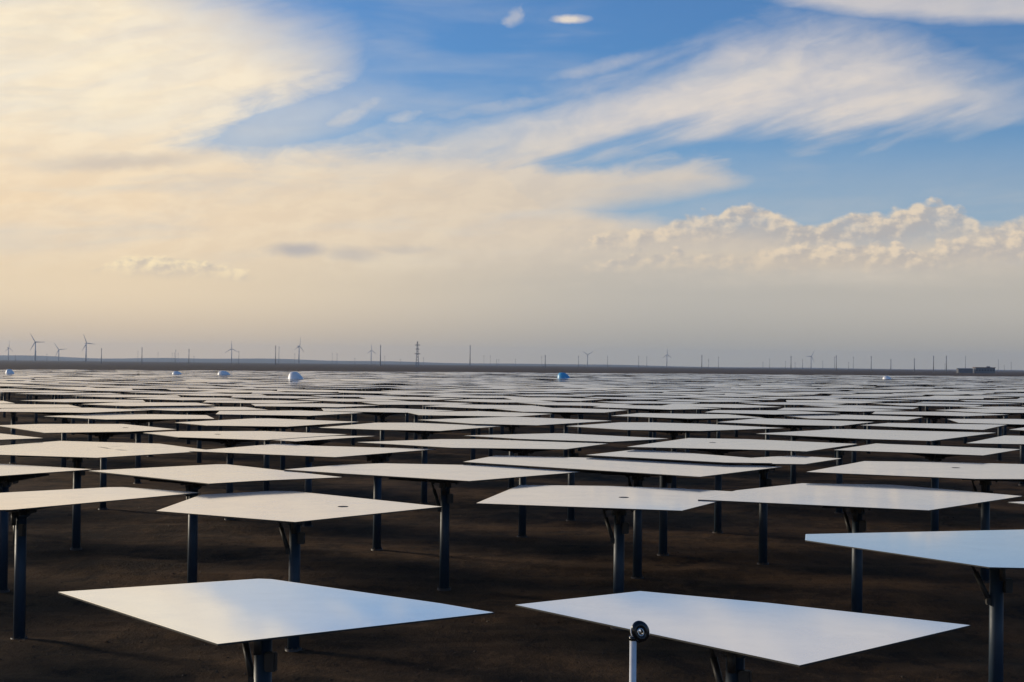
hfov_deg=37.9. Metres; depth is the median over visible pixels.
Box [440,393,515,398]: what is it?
heliostat
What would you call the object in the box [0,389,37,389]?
heliostat
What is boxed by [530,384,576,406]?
heliostat
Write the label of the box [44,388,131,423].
heliostat
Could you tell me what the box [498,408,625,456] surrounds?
heliostat
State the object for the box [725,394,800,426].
heliostat
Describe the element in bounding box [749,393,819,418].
heliostat
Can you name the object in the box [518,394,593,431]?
heliostat
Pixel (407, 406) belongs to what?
heliostat
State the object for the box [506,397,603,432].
heliostat
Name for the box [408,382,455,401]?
heliostat
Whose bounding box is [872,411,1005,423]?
heliostat
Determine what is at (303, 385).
heliostat
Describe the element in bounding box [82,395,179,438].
heliostat
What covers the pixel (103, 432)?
heliostat
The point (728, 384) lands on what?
heliostat
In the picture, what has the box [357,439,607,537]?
heliostat
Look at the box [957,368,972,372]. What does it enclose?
shed
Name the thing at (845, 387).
heliostat
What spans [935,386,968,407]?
heliostat
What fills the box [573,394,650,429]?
heliostat
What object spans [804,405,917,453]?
heliostat
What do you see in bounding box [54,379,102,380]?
heliostat
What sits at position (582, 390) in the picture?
heliostat
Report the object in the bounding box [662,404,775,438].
heliostat
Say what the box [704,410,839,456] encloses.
heliostat
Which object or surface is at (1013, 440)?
heliostat
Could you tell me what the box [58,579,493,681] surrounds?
heliostat
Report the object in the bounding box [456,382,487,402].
heliostat
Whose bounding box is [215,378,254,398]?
heliostat
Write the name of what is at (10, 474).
heliostat
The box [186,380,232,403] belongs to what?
heliostat
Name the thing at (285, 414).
heliostat
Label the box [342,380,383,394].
heliostat
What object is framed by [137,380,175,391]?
heliostat
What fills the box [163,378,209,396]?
heliostat
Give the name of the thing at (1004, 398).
heliostat
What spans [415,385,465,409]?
heliostat
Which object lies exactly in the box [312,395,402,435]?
heliostat
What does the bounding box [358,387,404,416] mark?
heliostat
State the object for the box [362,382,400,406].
heliostat
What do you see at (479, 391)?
heliostat
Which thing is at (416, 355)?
lattice pylon
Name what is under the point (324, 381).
heliostat
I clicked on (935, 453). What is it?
heliostat
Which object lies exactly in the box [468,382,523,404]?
heliostat
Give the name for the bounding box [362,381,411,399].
heliostat
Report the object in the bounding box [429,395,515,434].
heliostat
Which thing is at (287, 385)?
heliostat
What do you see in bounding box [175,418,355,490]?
heliostat
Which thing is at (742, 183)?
sky
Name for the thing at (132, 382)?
heliostat
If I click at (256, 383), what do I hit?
heliostat
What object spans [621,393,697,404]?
heliostat
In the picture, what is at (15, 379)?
heliostat
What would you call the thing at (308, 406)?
heliostat
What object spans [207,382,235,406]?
heliostat
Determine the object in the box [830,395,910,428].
heliostat
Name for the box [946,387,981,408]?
heliostat
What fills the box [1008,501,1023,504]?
heliostat
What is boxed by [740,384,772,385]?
heliostat
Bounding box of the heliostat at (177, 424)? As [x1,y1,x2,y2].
[127,392,224,430]
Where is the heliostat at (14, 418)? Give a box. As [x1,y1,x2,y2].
[0,404,81,462]
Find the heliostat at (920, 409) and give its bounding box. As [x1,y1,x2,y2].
[881,398,958,422]
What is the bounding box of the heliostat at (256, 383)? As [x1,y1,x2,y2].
[234,383,272,399]
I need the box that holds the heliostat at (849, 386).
[826,386,869,404]
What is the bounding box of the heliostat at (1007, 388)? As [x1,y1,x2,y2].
[997,388,1023,406]
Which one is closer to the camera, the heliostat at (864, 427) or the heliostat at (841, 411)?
the heliostat at (841, 411)
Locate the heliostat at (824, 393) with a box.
[792,392,854,414]
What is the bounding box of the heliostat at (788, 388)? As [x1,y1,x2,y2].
[758,387,814,407]
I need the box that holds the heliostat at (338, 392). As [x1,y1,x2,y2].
[305,388,378,418]
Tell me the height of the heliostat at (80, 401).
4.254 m
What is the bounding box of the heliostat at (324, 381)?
[298,380,351,402]
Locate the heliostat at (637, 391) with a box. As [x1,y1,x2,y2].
[603,390,668,420]
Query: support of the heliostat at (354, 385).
on the ground
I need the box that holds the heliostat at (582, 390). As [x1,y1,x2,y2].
[555,388,607,407]
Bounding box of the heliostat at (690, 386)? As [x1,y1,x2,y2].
[670,385,708,399]
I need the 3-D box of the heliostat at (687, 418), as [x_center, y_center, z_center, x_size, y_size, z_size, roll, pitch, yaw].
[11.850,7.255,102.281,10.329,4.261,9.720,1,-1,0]
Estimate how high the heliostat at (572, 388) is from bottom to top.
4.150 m
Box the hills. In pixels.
[0,355,1023,370]
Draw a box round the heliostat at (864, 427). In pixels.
[819,399,903,429]
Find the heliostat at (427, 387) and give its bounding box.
[395,386,456,396]
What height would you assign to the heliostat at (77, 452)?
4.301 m
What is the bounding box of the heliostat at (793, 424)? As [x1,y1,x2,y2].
[717,418,871,484]
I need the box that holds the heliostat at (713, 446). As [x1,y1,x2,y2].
[629,438,857,533]
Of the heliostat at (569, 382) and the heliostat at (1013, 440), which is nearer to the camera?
the heliostat at (1013, 440)
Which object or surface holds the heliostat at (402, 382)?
on the ground
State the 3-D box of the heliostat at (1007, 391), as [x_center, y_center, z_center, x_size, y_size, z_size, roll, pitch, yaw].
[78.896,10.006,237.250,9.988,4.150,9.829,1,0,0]
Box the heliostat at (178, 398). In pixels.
[125,397,243,443]
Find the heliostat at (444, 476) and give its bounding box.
[284,463,579,590]
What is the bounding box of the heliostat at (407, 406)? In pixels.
[359,397,463,439]
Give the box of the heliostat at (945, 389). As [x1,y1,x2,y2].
[922,389,968,411]
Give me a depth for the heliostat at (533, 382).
277.42 m
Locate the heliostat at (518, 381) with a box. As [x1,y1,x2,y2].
[502,381,528,396]
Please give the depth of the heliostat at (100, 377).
287.12 m
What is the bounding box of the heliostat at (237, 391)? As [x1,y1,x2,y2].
[195,390,279,418]
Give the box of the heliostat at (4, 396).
[0,385,45,416]
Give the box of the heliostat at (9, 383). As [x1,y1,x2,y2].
[0,377,34,399]
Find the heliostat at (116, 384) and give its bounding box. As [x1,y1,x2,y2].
[88,383,144,408]
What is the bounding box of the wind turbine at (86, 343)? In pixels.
[83,334,91,361]
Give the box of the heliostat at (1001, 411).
[940,409,1023,460]
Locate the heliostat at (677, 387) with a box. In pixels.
[654,387,694,413]
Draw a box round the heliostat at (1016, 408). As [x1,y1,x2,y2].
[963,407,1023,418]
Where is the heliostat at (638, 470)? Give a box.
[464,455,781,578]
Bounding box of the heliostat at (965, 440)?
[917,402,1010,443]
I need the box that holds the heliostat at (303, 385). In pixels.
[269,384,326,400]
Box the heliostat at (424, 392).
[381,390,459,422]
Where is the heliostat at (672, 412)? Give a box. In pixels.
[625,395,719,422]
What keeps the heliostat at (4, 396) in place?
on the ground
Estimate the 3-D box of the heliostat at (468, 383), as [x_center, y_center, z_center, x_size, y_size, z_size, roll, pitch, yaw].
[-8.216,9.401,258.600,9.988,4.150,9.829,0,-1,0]
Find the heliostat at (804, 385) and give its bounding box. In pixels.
[792,385,818,406]
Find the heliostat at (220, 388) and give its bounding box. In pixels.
[185,387,254,397]
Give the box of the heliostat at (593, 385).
[575,385,616,408]
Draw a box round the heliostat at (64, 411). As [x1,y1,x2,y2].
[0,408,149,467]
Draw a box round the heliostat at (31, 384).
[11,380,65,403]
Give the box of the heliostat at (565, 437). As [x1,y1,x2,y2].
[464,433,666,520]
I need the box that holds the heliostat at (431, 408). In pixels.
[392,388,467,418]
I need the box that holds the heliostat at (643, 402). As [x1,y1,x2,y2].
[601,401,699,443]
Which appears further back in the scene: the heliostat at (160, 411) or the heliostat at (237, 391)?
the heliostat at (160, 411)
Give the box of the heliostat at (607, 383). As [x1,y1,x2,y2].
[589,383,626,400]
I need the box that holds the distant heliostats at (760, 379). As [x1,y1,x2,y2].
[0,369,1023,405]
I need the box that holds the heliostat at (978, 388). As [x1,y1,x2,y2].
[959,388,996,389]
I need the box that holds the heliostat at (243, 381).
[224,381,264,386]
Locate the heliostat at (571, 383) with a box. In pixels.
[551,383,588,388]
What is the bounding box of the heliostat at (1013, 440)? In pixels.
[966,435,1023,445]
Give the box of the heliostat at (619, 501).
[476,485,731,629]
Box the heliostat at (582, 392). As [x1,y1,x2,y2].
[544,391,623,423]
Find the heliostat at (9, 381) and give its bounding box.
[0,381,29,400]
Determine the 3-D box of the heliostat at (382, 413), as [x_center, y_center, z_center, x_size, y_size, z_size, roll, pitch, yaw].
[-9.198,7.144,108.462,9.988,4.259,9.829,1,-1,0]
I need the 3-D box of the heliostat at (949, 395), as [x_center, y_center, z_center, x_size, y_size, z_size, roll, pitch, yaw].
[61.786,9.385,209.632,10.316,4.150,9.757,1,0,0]
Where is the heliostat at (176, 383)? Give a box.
[146,382,208,395]
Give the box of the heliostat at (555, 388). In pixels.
[530,385,574,407]
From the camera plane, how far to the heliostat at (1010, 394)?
203.85 m
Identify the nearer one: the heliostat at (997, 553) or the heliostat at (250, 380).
the heliostat at (997, 553)
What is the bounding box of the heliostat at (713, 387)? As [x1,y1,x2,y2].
[679,386,739,403]
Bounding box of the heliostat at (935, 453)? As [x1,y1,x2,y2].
[833,443,1020,530]
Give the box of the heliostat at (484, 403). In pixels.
[455,388,513,404]
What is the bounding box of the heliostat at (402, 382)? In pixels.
[384,380,421,400]
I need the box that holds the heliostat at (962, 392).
[926,391,993,404]
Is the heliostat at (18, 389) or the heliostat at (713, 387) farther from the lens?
the heliostat at (713, 387)
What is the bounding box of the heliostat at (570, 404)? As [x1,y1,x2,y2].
[525,402,632,450]
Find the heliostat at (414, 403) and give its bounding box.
[362,402,471,448]
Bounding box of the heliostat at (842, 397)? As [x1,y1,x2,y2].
[803,396,882,428]
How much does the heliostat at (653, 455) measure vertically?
4.216 m
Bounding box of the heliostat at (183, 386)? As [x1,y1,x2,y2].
[160,385,220,414]
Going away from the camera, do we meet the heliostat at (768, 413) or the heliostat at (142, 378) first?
the heliostat at (768, 413)
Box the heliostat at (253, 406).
[217,385,284,410]
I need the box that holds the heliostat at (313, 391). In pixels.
[277,390,343,419]
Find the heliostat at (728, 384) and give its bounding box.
[705,384,752,385]
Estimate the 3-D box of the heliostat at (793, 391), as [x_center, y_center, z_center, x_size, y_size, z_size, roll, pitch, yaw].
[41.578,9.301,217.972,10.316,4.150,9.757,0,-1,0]
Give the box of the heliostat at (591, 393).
[564,386,610,408]
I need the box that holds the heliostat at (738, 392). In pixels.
[702,391,773,402]
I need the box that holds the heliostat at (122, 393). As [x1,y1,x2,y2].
[85,386,161,413]
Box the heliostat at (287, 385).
[277,380,297,400]
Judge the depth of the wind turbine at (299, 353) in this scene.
6999.79 m
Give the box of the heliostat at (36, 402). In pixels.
[0,390,82,423]
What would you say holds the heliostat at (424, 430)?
on the ground
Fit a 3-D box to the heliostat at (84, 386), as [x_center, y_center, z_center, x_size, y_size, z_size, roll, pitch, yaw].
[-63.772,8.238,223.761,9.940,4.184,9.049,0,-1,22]
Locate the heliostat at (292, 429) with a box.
[251,392,341,430]
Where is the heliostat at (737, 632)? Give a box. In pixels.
[515,591,969,681]
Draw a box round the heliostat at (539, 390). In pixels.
[503,389,574,417]
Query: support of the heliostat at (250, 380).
on the ground
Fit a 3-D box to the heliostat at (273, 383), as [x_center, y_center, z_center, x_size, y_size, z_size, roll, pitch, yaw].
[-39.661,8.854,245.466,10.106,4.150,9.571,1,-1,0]
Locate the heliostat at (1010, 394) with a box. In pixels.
[992,394,1023,397]
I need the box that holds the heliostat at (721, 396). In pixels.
[685,395,759,424]
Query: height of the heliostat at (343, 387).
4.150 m
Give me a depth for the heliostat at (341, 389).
210.49 m
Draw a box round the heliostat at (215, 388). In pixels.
[188,384,244,406]
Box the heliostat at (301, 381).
[286,381,320,395]
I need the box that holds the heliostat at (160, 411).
[123,384,187,413]
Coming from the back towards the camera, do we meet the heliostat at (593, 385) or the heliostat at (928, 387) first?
the heliostat at (928, 387)
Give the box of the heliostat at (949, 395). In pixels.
[912,392,986,421]
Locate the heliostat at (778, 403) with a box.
[739,402,842,418]
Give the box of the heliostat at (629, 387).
[610,386,649,410]
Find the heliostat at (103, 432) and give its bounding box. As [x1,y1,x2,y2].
[0,424,176,509]
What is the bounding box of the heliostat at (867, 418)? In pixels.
[780,415,922,474]
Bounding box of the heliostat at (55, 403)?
[19,386,92,420]
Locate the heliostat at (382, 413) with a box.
[321,408,454,447]
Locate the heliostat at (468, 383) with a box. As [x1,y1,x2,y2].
[447,383,493,402]
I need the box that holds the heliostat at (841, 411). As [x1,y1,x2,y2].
[778,408,903,457]
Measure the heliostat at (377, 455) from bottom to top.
4.249 m
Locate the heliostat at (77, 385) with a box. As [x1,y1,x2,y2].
[49,384,117,406]
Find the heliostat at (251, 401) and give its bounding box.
[203,400,319,444]
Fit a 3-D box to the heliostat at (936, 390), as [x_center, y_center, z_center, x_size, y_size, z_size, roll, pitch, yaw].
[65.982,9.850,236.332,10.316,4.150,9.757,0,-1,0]
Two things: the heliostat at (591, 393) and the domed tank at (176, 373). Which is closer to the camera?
the heliostat at (591, 393)
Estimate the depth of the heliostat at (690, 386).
262.20 m
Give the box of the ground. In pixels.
[0,360,1023,681]
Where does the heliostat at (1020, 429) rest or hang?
on the ground
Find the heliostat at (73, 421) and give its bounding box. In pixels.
[20,393,121,434]
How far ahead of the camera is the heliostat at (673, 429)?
83.57 m
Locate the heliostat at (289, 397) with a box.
[231,396,333,431]
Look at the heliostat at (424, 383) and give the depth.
249.43 m
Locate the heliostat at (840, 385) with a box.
[819,385,861,394]
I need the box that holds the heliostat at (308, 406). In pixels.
[252,403,378,432]
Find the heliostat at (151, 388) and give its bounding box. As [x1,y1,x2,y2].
[120,387,187,401]
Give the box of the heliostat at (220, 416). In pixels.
[164,393,266,430]
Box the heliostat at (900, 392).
[871,390,925,415]
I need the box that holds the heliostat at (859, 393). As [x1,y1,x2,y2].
[828,391,891,414]
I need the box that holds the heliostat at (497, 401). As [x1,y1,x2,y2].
[444,399,550,439]
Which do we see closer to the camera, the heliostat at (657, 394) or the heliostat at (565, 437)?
the heliostat at (565, 437)
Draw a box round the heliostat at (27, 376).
[4,376,51,376]
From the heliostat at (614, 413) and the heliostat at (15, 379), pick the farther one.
the heliostat at (15, 379)
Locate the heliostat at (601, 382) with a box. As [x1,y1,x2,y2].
[590,382,616,402]
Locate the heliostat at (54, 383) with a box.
[21,383,87,386]
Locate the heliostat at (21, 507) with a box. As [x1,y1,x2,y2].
[0,487,200,638]
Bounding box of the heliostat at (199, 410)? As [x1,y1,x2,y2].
[128,406,265,462]
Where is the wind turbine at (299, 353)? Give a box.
[294,338,302,363]
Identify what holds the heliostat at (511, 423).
on the ground
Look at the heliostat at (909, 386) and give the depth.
285.39 m
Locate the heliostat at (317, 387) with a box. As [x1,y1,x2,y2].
[304,382,327,402]
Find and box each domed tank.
[6,369,13,388]
[172,371,182,387]
[217,371,230,388]
[288,372,303,398]
[557,373,569,388]
[882,376,890,389]
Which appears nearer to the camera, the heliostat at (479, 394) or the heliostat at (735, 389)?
the heliostat at (479, 394)
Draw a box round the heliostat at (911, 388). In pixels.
[878,387,932,410]
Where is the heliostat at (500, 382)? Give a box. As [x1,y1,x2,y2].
[481,381,516,399]
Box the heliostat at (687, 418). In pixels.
[613,413,761,452]
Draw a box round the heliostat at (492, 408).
[423,404,548,456]
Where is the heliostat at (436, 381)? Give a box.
[412,381,460,388]
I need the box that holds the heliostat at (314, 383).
[288,383,341,389]
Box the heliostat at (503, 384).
[482,384,525,404]
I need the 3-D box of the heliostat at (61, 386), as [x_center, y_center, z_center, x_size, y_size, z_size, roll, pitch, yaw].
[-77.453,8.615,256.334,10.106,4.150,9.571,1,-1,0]
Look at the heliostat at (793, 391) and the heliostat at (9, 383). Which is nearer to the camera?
the heliostat at (793, 391)
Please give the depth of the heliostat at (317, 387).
250.90 m
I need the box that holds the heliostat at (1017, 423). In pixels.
[948,419,1023,485]
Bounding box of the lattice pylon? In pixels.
[415,342,419,366]
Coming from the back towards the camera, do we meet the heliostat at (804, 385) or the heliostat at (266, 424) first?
the heliostat at (804, 385)
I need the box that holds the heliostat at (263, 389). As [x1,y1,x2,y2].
[228,388,292,417]
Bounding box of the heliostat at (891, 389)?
[873,388,909,405]
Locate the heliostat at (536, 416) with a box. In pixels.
[492,392,571,417]
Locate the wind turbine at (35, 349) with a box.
[30,335,35,360]
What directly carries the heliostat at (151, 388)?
on the ground
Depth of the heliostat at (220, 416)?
149.67 m
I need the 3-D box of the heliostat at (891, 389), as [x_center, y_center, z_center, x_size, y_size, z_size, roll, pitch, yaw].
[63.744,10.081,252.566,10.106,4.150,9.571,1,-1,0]
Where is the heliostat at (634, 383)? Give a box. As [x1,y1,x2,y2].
[624,383,649,400]
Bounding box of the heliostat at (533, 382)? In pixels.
[517,382,550,396]
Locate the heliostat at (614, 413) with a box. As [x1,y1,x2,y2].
[584,388,647,414]
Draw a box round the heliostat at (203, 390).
[168,389,243,420]
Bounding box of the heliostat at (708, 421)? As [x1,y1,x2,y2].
[658,399,761,437]
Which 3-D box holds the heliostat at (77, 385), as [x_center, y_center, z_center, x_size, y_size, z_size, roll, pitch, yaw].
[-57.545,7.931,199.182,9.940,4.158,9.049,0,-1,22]
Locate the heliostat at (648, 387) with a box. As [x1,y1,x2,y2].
[625,384,665,404]
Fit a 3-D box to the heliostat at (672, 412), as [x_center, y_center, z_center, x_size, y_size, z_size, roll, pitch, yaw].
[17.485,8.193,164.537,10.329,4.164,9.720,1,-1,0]
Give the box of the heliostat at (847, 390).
[827,389,871,414]
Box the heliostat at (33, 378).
[13,378,55,399]
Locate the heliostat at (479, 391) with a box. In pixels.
[437,390,518,392]
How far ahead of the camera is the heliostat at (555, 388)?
241.96 m
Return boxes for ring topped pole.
[629,621,649,681]
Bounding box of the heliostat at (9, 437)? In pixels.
[0,433,42,439]
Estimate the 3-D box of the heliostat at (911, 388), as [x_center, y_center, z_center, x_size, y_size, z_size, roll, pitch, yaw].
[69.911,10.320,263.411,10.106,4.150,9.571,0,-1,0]
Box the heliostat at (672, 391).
[651,390,699,413]
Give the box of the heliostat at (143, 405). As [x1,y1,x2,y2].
[82,402,214,456]
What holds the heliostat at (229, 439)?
on the ground
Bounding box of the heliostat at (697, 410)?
[663,392,739,423]
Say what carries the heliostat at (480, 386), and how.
on the ground
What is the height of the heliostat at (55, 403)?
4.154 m
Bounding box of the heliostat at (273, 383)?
[246,382,302,399]
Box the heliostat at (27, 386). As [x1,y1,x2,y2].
[0,382,53,403]
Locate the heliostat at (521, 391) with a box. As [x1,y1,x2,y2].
[491,387,545,412]
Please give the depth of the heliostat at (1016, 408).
130.77 m
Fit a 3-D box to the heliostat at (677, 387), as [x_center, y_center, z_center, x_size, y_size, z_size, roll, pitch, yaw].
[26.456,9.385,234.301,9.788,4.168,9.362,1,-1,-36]
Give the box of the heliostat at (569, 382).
[549,382,589,401]
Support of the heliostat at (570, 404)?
on the ground
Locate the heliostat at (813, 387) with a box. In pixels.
[798,387,830,407]
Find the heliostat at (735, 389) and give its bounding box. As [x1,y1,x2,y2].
[706,388,765,414]
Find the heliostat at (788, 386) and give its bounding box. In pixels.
[761,385,813,407]
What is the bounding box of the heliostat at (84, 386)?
[54,382,119,407]
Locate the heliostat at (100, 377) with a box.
[83,377,120,397]
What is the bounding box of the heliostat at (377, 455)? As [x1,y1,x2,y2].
[191,444,435,550]
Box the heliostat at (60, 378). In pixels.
[43,377,82,398]
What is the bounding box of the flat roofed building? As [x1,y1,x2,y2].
[972,366,995,372]
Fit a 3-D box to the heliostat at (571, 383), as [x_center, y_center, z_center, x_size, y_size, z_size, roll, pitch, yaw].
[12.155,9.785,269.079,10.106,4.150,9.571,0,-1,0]
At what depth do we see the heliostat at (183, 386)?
198.50 m
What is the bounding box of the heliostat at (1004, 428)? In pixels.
[961,400,1023,435]
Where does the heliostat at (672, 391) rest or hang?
on the ground
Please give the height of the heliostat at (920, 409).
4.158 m
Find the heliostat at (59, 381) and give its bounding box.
[34,381,89,403]
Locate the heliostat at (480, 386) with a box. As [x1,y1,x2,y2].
[455,386,503,404]
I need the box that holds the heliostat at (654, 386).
[627,385,678,405]
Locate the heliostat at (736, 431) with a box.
[694,398,776,436]
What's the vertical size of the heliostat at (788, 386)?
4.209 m
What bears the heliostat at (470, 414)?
on the ground
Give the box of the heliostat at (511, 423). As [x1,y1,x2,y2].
[422,417,606,487]
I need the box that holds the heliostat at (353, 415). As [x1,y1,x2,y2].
[299,398,410,444]
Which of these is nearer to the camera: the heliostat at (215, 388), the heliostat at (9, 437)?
the heliostat at (9, 437)
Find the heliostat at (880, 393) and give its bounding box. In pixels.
[853,390,907,415]
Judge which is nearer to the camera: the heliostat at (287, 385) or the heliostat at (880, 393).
the heliostat at (880, 393)
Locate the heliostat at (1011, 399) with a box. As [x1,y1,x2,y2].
[994,399,1023,400]
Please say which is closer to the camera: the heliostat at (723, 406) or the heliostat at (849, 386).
the heliostat at (723, 406)
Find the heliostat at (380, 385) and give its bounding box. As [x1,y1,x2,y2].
[357,385,401,386]
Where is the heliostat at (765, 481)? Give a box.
[749,456,840,564]
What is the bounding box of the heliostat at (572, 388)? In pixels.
[544,387,602,407]
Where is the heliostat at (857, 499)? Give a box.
[698,483,1021,612]
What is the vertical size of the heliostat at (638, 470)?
4.383 m
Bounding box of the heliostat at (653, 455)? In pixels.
[586,450,771,555]
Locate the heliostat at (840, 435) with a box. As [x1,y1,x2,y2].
[758,429,992,512]
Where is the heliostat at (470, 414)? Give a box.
[407,411,549,464]
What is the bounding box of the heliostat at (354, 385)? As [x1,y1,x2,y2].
[328,382,380,398]
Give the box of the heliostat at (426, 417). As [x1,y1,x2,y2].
[381,393,462,422]
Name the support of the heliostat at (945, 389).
on the ground
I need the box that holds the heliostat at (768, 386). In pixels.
[753,386,787,409]
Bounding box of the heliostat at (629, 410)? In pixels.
[588,397,671,436]
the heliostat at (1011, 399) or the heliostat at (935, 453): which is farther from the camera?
the heliostat at (1011, 399)
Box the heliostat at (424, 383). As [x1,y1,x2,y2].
[400,383,446,407]
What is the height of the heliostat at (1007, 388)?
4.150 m
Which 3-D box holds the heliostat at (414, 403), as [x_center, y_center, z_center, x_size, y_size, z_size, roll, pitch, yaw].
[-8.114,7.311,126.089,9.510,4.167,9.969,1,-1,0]
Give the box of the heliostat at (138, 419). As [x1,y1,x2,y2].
[44,414,213,483]
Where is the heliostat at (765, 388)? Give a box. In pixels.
[750,388,778,409]
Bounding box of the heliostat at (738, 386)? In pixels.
[715,386,757,409]
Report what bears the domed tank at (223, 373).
on the ground
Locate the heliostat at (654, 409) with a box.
[596,405,719,449]
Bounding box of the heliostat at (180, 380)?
[156,379,200,401]
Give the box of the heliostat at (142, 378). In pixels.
[119,378,161,400]
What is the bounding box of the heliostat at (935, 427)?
[860,423,1004,445]
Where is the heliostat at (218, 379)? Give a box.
[201,379,236,397]
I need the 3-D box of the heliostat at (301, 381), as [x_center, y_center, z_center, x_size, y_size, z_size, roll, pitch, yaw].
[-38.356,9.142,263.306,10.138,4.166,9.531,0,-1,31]
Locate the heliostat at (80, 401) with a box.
[20,399,144,441]
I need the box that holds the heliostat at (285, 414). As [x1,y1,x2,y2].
[216,410,357,470]
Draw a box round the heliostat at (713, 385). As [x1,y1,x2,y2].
[688,384,735,386]
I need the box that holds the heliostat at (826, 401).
[786,400,878,441]
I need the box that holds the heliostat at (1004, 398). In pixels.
[973,395,1023,418]
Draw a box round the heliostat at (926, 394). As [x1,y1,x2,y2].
[892,393,966,422]
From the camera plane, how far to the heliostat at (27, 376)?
288.89 m
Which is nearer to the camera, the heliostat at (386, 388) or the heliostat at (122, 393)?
the heliostat at (122, 393)
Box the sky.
[0,0,1023,369]
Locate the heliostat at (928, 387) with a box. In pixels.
[918,387,942,401]
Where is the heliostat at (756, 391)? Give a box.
[722,390,791,418]
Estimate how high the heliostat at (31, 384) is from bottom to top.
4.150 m
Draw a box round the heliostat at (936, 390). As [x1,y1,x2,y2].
[919,389,958,409]
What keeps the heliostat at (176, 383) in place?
on the ground
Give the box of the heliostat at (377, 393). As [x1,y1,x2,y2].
[337,391,416,422]
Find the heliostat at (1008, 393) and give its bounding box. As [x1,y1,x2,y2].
[994,393,1023,393]
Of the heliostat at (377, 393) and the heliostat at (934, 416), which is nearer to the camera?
the heliostat at (934, 416)
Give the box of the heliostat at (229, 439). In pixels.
[145,431,346,519]
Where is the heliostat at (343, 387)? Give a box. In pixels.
[314,384,364,407]
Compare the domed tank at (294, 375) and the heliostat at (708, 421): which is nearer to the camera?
the heliostat at (708, 421)
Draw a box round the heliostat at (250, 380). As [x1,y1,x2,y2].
[233,380,269,399]
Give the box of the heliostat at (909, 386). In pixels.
[876,385,928,389]
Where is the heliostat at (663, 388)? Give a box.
[648,388,682,405]
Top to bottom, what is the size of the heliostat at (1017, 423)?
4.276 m
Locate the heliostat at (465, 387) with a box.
[443,384,479,409]
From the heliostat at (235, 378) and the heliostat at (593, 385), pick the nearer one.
the heliostat at (593, 385)
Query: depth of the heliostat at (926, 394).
199.73 m
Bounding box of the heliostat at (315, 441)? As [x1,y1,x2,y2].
[271,436,374,526]
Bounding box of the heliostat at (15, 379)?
[0,379,31,383]
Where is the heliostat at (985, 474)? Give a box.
[806,461,1023,582]
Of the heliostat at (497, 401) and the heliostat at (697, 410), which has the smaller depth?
the heliostat at (497, 401)
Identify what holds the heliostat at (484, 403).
on the ground
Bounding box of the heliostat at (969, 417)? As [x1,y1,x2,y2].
[930,396,1013,423]
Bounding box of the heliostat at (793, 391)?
[766,390,817,407]
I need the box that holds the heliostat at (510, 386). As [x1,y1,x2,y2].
[481,385,540,411]
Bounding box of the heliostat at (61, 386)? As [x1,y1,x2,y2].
[36,379,92,398]
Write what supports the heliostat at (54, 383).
on the ground
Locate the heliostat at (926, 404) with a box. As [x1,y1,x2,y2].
[872,403,982,445]
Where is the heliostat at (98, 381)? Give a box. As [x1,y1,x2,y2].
[80,378,116,398]
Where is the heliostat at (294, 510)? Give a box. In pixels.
[156,491,441,651]
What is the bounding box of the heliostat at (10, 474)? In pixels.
[0,464,91,592]
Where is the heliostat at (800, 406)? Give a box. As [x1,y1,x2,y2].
[757,397,838,430]
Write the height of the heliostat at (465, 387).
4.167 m
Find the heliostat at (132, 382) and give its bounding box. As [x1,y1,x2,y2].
[114,381,145,399]
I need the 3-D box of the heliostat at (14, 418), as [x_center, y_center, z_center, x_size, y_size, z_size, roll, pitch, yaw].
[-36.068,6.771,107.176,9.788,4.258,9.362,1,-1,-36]
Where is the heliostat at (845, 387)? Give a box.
[831,387,862,394]
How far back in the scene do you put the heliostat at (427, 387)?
212.14 m
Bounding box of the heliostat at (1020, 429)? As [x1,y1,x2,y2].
[1009,427,1023,430]
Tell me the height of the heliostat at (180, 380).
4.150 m
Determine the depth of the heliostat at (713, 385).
268.75 m
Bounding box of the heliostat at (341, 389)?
[311,386,370,414]
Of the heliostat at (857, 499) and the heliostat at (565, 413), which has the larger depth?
the heliostat at (565, 413)
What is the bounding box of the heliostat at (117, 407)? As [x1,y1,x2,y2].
[74,389,161,423]
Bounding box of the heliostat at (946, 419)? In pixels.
[904,397,983,423]
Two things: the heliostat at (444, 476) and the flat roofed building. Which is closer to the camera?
the heliostat at (444, 476)
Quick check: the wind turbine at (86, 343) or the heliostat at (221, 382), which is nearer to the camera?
the heliostat at (221, 382)
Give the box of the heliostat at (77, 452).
[0,441,203,549]
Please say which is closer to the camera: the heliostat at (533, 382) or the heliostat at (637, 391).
the heliostat at (637, 391)
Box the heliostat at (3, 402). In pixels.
[0,401,14,403]
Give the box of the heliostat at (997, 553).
[805,530,1023,681]
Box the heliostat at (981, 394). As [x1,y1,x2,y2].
[959,391,999,417]
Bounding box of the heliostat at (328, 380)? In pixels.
[309,379,341,398]
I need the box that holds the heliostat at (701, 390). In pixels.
[674,389,721,413]
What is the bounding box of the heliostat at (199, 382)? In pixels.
[169,381,223,402]
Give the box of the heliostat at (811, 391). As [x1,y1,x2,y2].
[780,389,839,414]
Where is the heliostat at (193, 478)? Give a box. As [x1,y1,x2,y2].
[89,464,341,582]
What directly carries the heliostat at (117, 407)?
on the ground
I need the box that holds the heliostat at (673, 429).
[567,422,783,487]
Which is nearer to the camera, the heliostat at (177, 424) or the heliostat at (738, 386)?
the heliostat at (177, 424)
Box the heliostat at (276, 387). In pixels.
[243,386,302,410]
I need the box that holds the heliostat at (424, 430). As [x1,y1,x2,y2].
[320,423,501,503]
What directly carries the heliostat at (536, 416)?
on the ground
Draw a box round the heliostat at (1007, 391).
[975,390,1023,392]
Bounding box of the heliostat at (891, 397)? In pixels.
[851,394,922,422]

